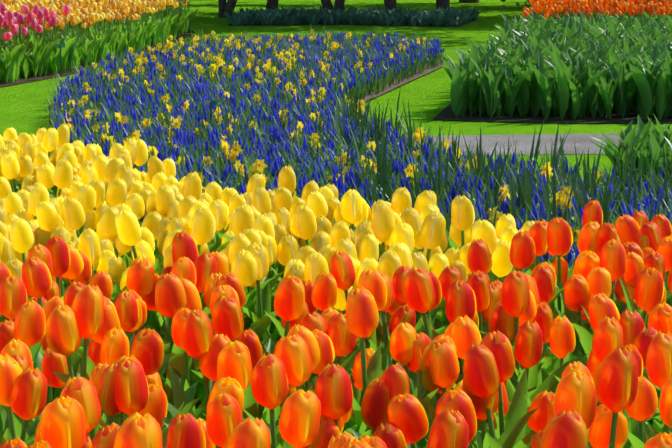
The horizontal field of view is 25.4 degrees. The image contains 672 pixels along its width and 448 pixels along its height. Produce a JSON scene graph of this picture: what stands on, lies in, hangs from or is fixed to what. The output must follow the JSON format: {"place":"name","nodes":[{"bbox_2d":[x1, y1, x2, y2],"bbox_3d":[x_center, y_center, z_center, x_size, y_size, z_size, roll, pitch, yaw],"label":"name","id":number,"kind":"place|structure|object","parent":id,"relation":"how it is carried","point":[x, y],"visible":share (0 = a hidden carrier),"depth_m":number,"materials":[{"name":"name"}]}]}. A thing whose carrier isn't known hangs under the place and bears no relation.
{"place":"outdoors","nodes":[
{"label":"outdoors","id":0,"kind":"place"},
{"bbox_2d":[0,200,671,447],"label":"orange tulips","id":1,"kind":"object","parent":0,"point":[554,351],"visible":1,"depth_m":2.82,"materials":[{"name":"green plant"}]},
{"bbox_2d":[0,0,671,185],"bbox_3d":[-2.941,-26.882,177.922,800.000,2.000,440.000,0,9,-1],"label":"lawn","id":2,"kind":"structure","parent":0,"point":[22,109],"depth_m":14.10,"materials":[{"name":"green plant"}]},
{"bbox_2d":[55,44,64,79],"bbox_3d":[-2.700,-1.570,14.648,0.100,0.388,0.043,-2,9,-12],"label":"plant label","id":3,"kind":"object","parent":2,"relation":"on","point":[60,46],"visible":0.83,"depth_m":14.63,"materials":[{"name":"teal plastic"}]},
{"bbox_2d":[0,29,194,86],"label":"bed soil","id":4,"kind":"structure","parent":2,"relation":"on","point":[31,78],"depth_m":15.14,"materials":[{"name":"soil"}]},
{"bbox_2d":[0,2,75,83],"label":"pink tulips","id":5,"kind":"object","parent":4,"relation":"on","point":[39,56],"visible":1,"depth_m":14.77,"materials":[{"name":"green plant"}]},
{"bbox_2d":[58,31,83,72],"bbox_3d":[-2.762,-1.760,15.325,0.180,0.442,0.403,5,10,32],"label":"bed foliage","id":6,"kind":"object","parent":4,"relation":"on","point":[71,57],"visible":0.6,"depth_m":15.38,"materials":[{"name":"green plant"}]},
{"bbox_2d":[0,0,197,70],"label":"yellow tulips","id":7,"kind":"object","parent":4,"relation":"on","point":[105,26],"visible":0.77,"depth_m":17.27,"materials":[{"name":"green plant"}]},
{"bbox_2d":[204,100,216,126],"bbox_3d":[-0.824,-0.639,9.840,0.084,0.356,0.037,0,9,3],"label":"plant label","id":8,"kind":"object","parent":2,"relation":"on","point":[210,102],"visible":0.77,"depth_m":9.82,"materials":[{"name":"grey"}]},
{"bbox_2d":[218,0,236,17],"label":"tree","id":9,"kind":"object","parent":2,"relation":"on","point":[229,7],"visible":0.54,"depth_m":26.37,"materials":[{"name":"black plant"}]},
{"bbox_2d":[50,57,444,175],"bbox_3d":[-0.281,-0.897,11.375,4.152,0.384,14.708,0,9,-1],"label":"soil edge","id":10,"kind":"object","parent":2,"relation":"on","point":[415,76],"depth_m":14.14,"materials":[{"name":"soil"}]},
{"bbox_2d":[37,25,671,286],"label":"muscari flowers","id":11,"kind":"object","parent":10,"relation":"on","point":[273,139],"visible":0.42,"depth_m":9.66,"materials":[{"name":"blue plant"}]},
{"bbox_2d":[266,0,278,9],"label":"tree","id":12,"kind":"object","parent":2,"relation":"on","point":[270,4],"visible":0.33,"depth_m":26.46,"materials":[{"name":"black plant"}]},
{"bbox_2d":[321,0,344,11],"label":"tree","id":13,"kind":"object","parent":2,"relation":"on","point":[338,4],"visible":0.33,"depth_m":26.06,"materials":[{"name":"black plant"}]},
{"bbox_2d":[228,19,476,26],"bbox_3d":[0.301,-3.404,25.106,4.182,0.115,2.987,1,9,5],"label":"soil bed","id":14,"kind":"object","parent":2,"relation":"on","point":[453,25],"visible":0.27,"depth_m":24.11,"materials":[{"name":"brown soil"}]},
{"bbox_2d":[223,4,482,26],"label":"ground cover plants","id":15,"kind":"object","parent":14,"relation":"on","point":[440,17],"visible":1,"depth_m":24.18,"materials":[{"name":"plant"}]},
{"bbox_2d":[384,0,396,10],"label":"tree","id":16,"kind":"object","parent":2,"relation":"on","point":[390,4],"visible":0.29,"depth_m":25.83,"materials":[{"name":"black plant"}]},
{"bbox_2d":[436,0,449,10],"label":"tree","id":17,"kind":"object","parent":2,"relation":"on","point":[444,4],"visible":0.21,"depth_m":26.65,"materials":[{"name":"black plant"}]},
{"bbox_2d":[459,0,479,2],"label":"tree","id":18,"kind":"object","parent":2,"relation":"on","point":[469,1],"depth_m":33.46,"materials":[{"name":"black plant"}]},
{"bbox_2d":[500,0,529,7],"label":"tree","id":19,"kind":"object","parent":2,"relation":"on","point":[517,5],"visible":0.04,"depth_m":30.54,"materials":[{"name":"green plant"}]},
{"bbox_2d":[433,103,671,122],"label":"soil bed","id":20,"kind":"object","parent":2,"relation":"on","point":[446,113],"visible":0.02,"depth_m":11.46,"materials":[{"name":"soil"}]},
{"bbox_2d":[441,8,671,119],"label":"bed foliage","id":21,"kind":"object","parent":20,"relation":"on","point":[581,64],"visible":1,"depth_m":11.59,"materials":[{"name":"green plant"}]},
{"bbox_2d":[522,0,671,19],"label":"orange tulips","id":22,"kind":"object","parent":20,"relation":"on","point":[550,8],"visible":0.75,"depth_m":18.24,"materials":[{"name":"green plant"}]},
{"bbox_2d":[47,26,671,262],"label":"daffodil","id":23,"kind":"object","parent":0,"point":[255,167],"depth_m":7.60,"materials":[{"name":"plant"}]},
{"bbox_2d":[412,134,620,154],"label":"path gravel","id":24,"kind":"structure","parent":0,"point":[583,143],"depth_m":10.11,"materials":[{"name":"grey gravel"}]},
{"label":"soil clump","id":25,"kind":"object","parent":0,"visible":0},
{"bbox_2d":[590,114,671,184],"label":"foliage clump","id":26,"kind":"object","parent":25,"relation":"on","point":[648,140],"visible":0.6,"depth_m":7.34,"materials":[{"name":"green plant"}]},
{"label":"yellow soil","id":27,"kind":"object","parent":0,"visible":0},
{"bbox_2d":[0,123,562,349],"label":"yellow tulips","id":28,"kind":"object","parent":27,"relation":"on","point":[114,215],"visible":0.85,"depth_m":4.18,"materials":[{"name":"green plant"}]}
]}

